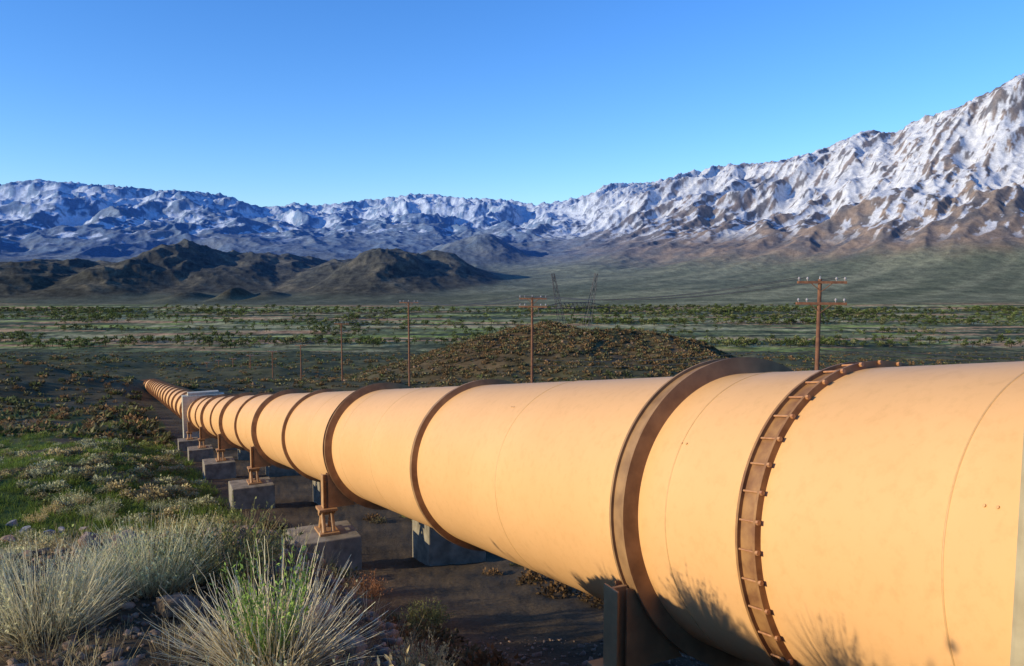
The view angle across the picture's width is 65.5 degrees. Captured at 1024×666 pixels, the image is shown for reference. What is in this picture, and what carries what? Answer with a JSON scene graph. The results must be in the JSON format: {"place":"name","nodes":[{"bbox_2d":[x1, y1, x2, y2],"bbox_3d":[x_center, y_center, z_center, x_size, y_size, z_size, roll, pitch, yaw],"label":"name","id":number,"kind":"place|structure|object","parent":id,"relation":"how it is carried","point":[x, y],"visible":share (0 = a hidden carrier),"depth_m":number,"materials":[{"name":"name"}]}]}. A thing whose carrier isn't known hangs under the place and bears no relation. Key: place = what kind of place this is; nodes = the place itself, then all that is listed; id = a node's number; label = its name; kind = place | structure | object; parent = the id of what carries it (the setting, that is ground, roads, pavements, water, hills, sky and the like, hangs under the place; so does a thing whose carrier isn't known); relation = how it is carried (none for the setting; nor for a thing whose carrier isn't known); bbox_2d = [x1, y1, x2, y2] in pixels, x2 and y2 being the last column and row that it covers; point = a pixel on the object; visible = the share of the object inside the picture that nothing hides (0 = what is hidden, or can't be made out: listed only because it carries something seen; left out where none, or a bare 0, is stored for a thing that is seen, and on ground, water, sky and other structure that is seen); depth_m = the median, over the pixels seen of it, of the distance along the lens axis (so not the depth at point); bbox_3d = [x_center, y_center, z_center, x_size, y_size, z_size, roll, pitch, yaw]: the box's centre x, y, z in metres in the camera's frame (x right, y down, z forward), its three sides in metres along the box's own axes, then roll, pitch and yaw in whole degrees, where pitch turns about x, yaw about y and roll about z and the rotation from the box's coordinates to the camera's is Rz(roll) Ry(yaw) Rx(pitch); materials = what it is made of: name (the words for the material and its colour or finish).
{"place":"outdoors","nodes":[
{"label":"outdoors","id":0,"kind":"place"},
{"bbox_2d":[0,501,444,665],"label":"dry grass","id":1,"kind":"structure","parent":0,"point":[167,632],"depth_m":4.69,"materials":[{"name":"beige plant"}]},
{"bbox_2d":[0,73,1023,665],"bbox_3d":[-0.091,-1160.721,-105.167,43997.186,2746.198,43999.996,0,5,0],"label":"ground terrain","id":2,"kind":"structure","parent":0,"point":[926,211],"depth_m":4991.08,"materials":[{"name":"brown soil"}]},
{"bbox_2d":[0,535,14,543],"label":"boulder","id":3,"kind":"object","parent":2,"relation":"on","point":[7,538],"visible":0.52,"depth_m":23.96,"materials":[{"name":"grey stone"}]},
{"bbox_2d":[5,519,17,526],"bbox_3d":[-16.393,6.257,26.075,0.375,0.220,0.253,-3,6,-30],"label":"boulder","id":4,"kind":"object","parent":2,"relation":"on","point":[12,522],"visible":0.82,"depth_m":26.05,"materials":[{"name":"grey stone"}]},
{"bbox_2d":[0,533,42,583],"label":"rabbitbrush","id":5,"kind":"object","parent":2,"relation":"on","point":[8,563],"visible":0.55,"depth_m":5.29,"materials":[{"name":"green plant"}]},
{"bbox_2d":[19,525,32,534],"bbox_3d":[-15.363,6.266,25.204,0.307,0.288,0.540,0,5,0],"label":"boulder","id":6,"kind":"object","parent":2,"relation":"on","point":[29,528],"visible":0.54,"depth_m":25.16,"materials":[{"name":"grey stone"}]},
{"bbox_2d":[43,529,54,536],"bbox_3d":[-14.452,6.257,24.850,0.427,0.250,0.288,-4,6,-36],"label":"boulder","id":7,"kind":"object","parent":2,"relation":"on","point":[49,531],"visible":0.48,"depth_m":24.78,"materials":[{"name":"grey stone"}]},
{"bbox_2d":[0,532,147,650],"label":"rabbitbrush","id":8,"kind":"object","parent":2,"relation":"on","point":[10,611],"visible":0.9,"depth_m":4.36,"materials":[{"name":"green plant"}]},
{"bbox_2d":[78,532,99,549],"bbox_3d":[-3.132,1.548,5.907,0.128,0.168,0.276,-1,5,-11],"label":"boulder","id":9,"kind":"object","parent":2,"relation":"on","point":[95,535],"visible":0.58,"depth_m":5.81,"materials":[{"name":"grey stone"}]},
{"bbox_2d":[6,523,178,606],"bbox_3d":[-2.558,1.429,4.875,0.967,0.452,0.918,0,5,0],"label":"rabbitbrush","id":10,"kind":"object","parent":2,"relation":"on","point":[110,569],"visible":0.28,"depth_m":4.88,"materials":[{"name":"green plant"}]},
{"bbox_2d":[100,529,136,550],"bbox_3d":[-2.917,1.560,5.914,0.161,0.146,0.232,3,6,30],"label":"boulder","id":11,"kind":"object","parent":2,"relation":"on","point":[117,536],"visible":0.42,"depth_m":5.89,"materials":[{"name":"grey stone"}]},
{"bbox_2d":[0,424,253,549],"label":"meadow grass","id":12,"kind":"structure","parent":2,"relation":"on","point":[15,464],"depth_m":31.60,"materials":[{"name":"green plant"}]},
{"bbox_2d":[55,502,229,600],"bbox_3d":[-2.303,1.378,5.075,1.108,0.548,1.170,0,5,0],"label":"rabbitbrush","id":13,"kind":"object","parent":2,"relation":"on","point":[175,582],"visible":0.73,"depth_m":4.98,"materials":[{"name":"green plant"}]},
{"bbox_2d":[155,594,200,617],"bbox_3d":[-1.920,1.577,4.587,0.239,0.140,0.161,3,6,26],"label":"boulder","id":14,"kind":"object","parent":2,"relation":"on","point":[173,601],"visible":0.88,"depth_m":4.54,"materials":[{"name":"grey stone"}]},
{"bbox_2d":[178,437,198,450],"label":"concrete pedestal","id":15,"kind":"object","parent":2,"relation":"on","point":[183,444],"visible":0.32,"depth_m":65.24,"materials":[{"name":"grey concrete"}]},
{"bbox_2d":[187,445,213,461],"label":"concrete pedestal","id":16,"kind":"object","parent":2,"relation":"on","point":[195,454],"visible":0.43,"depth_m":53.66,"materials":[{"name":"grey concrete"}]},
{"bbox_2d":[0,425,406,591],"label":"desert scrub","id":17,"kind":"object","parent":2,"relation":"on","point":[140,494],"visible":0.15,"depth_m":32.01,"materials":[{"name":"green plant"}]},
{"bbox_2d":[202,456,235,479],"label":"concrete pedestal","id":18,"kind":"object","parent":2,"relation":"on","point":[213,468],"visible":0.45,"depth_m":42.11,"materials":[{"name":"grey concrete"}]},
{"bbox_2d":[143,491,303,588],"bbox_3d":[-1.928,1.392,5.303,0.999,0.578,1.058,0,5,0],"label":"rabbitbrush","id":19,"kind":"object","parent":2,"relation":"on","point":[232,558],"visible":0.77,"depth_m":5.29,"materials":[{"name":"green plant"}]},
{"bbox_2d":[204,651,255,665],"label":"sagebrush","id":20,"kind":"object","parent":2,"relation":"on","point":[252,657],"visible":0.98,"depth_m":3.40,"materials":[{"name":"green plant"}]},
{"bbox_2d":[238,449,249,459],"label":"concrete pedestal","id":21,"kind":"object","parent":2,"relation":"on","point":[243,455],"visible":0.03,"depth_m":54.89,"materials":[{"name":"grey concrete"}]},
{"bbox_2d":[228,477,274,509],"bbox_3d":[-10.133,7.016,31.072,1.560,2.400,1.320,-2,6,-26],"label":"concrete pedestal","id":22,"kind":"object","parent":2,"relation":"on","point":[245,494],"visible":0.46,"depth_m":30.50,"materials":[{"name":"grey concrete"}]},
{"bbox_2d":[133,527,399,665],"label":"rabbitbrush","id":23,"kind":"object","parent":2,"relation":"on","point":[263,639],"visible":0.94,"depth_m":3.94,"materials":[{"name":"green plant"}]},
{"bbox_2d":[252,660,286,665],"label":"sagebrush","id":24,"kind":"object","parent":2,"relation":"on","point":[278,664],"visible":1,"depth_m":2.88,"materials":[{"name":"beige plant"}]},
{"bbox_2d":[268,351,275,377],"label":"utility pole","id":25,"kind":"object","parent":2,"relation":"on","point":[272,361],"visible":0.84,"depth_m":291.97,"materials":[{"name":"brown wood"}]},
{"bbox_2d":[244,650,308,665],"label":"sagebrush","id":26,"kind":"object","parent":2,"relation":"on","point":[280,658],"visible":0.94,"depth_m":3.34,"materials":[{"name":"beige plant"}]},
{"bbox_2d":[265,464,297,476],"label":"concrete pedestal","id":27,"kind":"object","parent":2,"relation":"on","point":[273,471],"visible":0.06,"depth_m":43.40,"materials":[{"name":"grey concrete"}]},
{"bbox_2d":[295,344,305,379],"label":"utility pole","id":28,"kind":"object","parent":2,"relation":"on","point":[300,345],"visible":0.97,"depth_m":244.60,"materials":[{"name":"brown wood"}]},
{"bbox_2d":[285,520,361,570],"bbox_3d":[-4.595,6.031,19.463,1.560,2.400,1.320,-2,6,-26],"label":"concrete pedestal","id":29,"kind":"object","parent":2,"relation":"on","point":[347,540],"visible":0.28,"depth_m":18.99,"materials":[{"name":"grey concrete"}]},
{"bbox_2d":[313,481,354,504],"bbox_3d":[-7.197,6.888,32.484,1.560,2.400,1.320,-2,6,-26],"label":"concrete pedestal","id":30,"kind":"object","parent":2,"relation":"on","point":[316,492],"visible":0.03,"depth_m":31.91,"materials":[{"name":"grey concrete"}]},
{"bbox_2d":[334,322,345,380],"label":"utility pole","id":31,"kind":"object","parent":2,"relation":"on","point":[341,351],"visible":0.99,"depth_m":199.22,"materials":[{"name":"brown wood"}]},
{"bbox_2d":[342,636,367,659],"bbox_3d":[-0.840,1.714,4.309,0.115,0.104,0.165,-3,6,-31],"label":"boulder","id":32,"kind":"object","parent":2,"relation":"on","point":[364,647],"visible":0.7,"depth_m":4.29,"materials":[{"name":"grey stone"}]},
{"bbox_2d":[344,569,392,598],"bbox_3d":[-2.869,4.975,15.832,1.063,0.588,1.017,0,5,0],"label":"sagebrush","id":33,"kind":"object","parent":2,"relation":"on","point":[371,585],"visible":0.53,"depth_m":15.82,"materials":[{"name":"brown plant"}]},
{"bbox_2d":[187,512,603,665],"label":"ditch scrub","id":34,"kind":"object","parent":2,"relation":"on","point":[481,658],"visible":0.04,"depth_m":12.24,"materials":[{"name":"brown plant"}]},
{"bbox_2d":[0,321,795,665],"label":"gravel stones","id":35,"kind":"object","parent":2,"relation":"on","point":[120,661],"visible":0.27,"depth_m":5.03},
{"bbox_2d":[383,645,424,665],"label":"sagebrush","id":36,"kind":"object","parent":2,"relation":"on","point":[389,657],"visible":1,"depth_m":3.01,"materials":[{"name":"beige plant"}]},
{"bbox_2d":[399,300,417,386],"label":"utility pole","id":37,"kind":"object","parent":2,"relation":"on","point":[409,383],"visible":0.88,"depth_m":153.65,"materials":[{"name":"brown wood"}]},
{"bbox_2d":[217,277,1023,366],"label":"overhead wires","id":38,"kind":"object","parent":37,"relation":"attached to","point":[688,297],"visible":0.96,"depth_m":76.61,"materials":[{"name":"metal"}]},
{"bbox_2d":[377,655,454,665],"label":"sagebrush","id":39,"kind":"object","parent":2,"relation":"on","point":[378,661],"visible":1,"depth_m":2.68,"materials":[{"name":"beige plant"}]},
{"bbox_2d":[387,626,461,665],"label":"sagebrush","id":40,"kind":"object","parent":2,"relation":"on","point":[437,662],"visible":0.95,"depth_m":4.56,"materials":[{"name":"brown plant"}]},
{"bbox_2d":[400,597,455,628],"bbox_3d":[-1.435,4.671,13.296,1.037,0.525,0.877,0,5,0],"label":"sagebrush","id":41,"kind":"object","parent":2,"relation":"on","point":[435,615],"visible":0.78,"depth_m":13.31,"materials":[{"name":"green plant"}]},
{"bbox_2d":[412,520,485,565],"bbox_3d":[-1.659,5.903,20.875,1.560,2.400,1.320,-2,6,-26],"label":"concrete pedestal","id":42,"kind":"object","parent":2,"relation":"on","point":[431,546],"visible":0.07,"depth_m":20.20,"materials":[{"name":"grey concrete"}]},
{"bbox_2d":[0,320,1023,445],"bbox_3d":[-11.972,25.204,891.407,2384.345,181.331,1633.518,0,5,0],"label":"hillside scrub","id":43,"kind":"object","parent":2,"relation":"on","point":[130,415],"visible":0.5,"depth_m":207.63,"materials":[{"name":"green plant"}]},
{"bbox_2d":[0,302,1023,350],"bbox_3d":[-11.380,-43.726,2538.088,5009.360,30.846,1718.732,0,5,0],"label":"valley trees","id":44,"kind":"object","parent":2,"relation":"on","point":[744,341],"visible":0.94,"depth_m":2517.22,"materials":[{"name":"green plant"}]},
{"bbox_2d":[519,295,546,382],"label":"utility pole","id":45,"kind":"object","parent":2,"relation":"on","point":[532,306],"visible":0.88,"depth_m":108.12,"materials":[{"name":"brown wood"}]},
{"bbox_2d":[538,273,610,328],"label":"transmission tower","id":46,"kind":"structure","parent":2,"relation":"on","point":[574,308],"depth_m":400.47,"materials":[{"name":"metal"}]},
{"bbox_2d":[141,357,1023,665],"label":"pipeline","id":47,"kind":"object","parent":2,"relation":"on","point":[745,511],"visible":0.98,"depth_m":6.89,"materials":[{"name":"paint"}]},
{"bbox_2d":[182,390,223,437],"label":"concrete anchor collar","id":48,"kind":"object","parent":47,"relation":"attached to","point":[189,398],"visible":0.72,"depth_m":69.67,"materials":[{"name":"grey concrete"}]},
{"bbox_2d":[796,276,846,369],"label":"utility pole","id":49,"kind":"object","parent":2,"relation":"on","point":[819,282],"visible":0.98,"depth_m":63.92,"materials":[{"name":"brown wood"}]},
{"bbox_2d":[1010,433,1023,665],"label":"concrete anchor block","id":50,"kind":"structure","parent":2,"relation":"on","point":[1017,650],"depth_m":4.03,"materials":[{"name":"beige concrete"}]},
{"bbox_2d":[0,0,1023,206],"label":"sky","id":51,"kind":"structure","parent":0,"point":[262,103],"materials":[{"name":"blue"}]}
]}

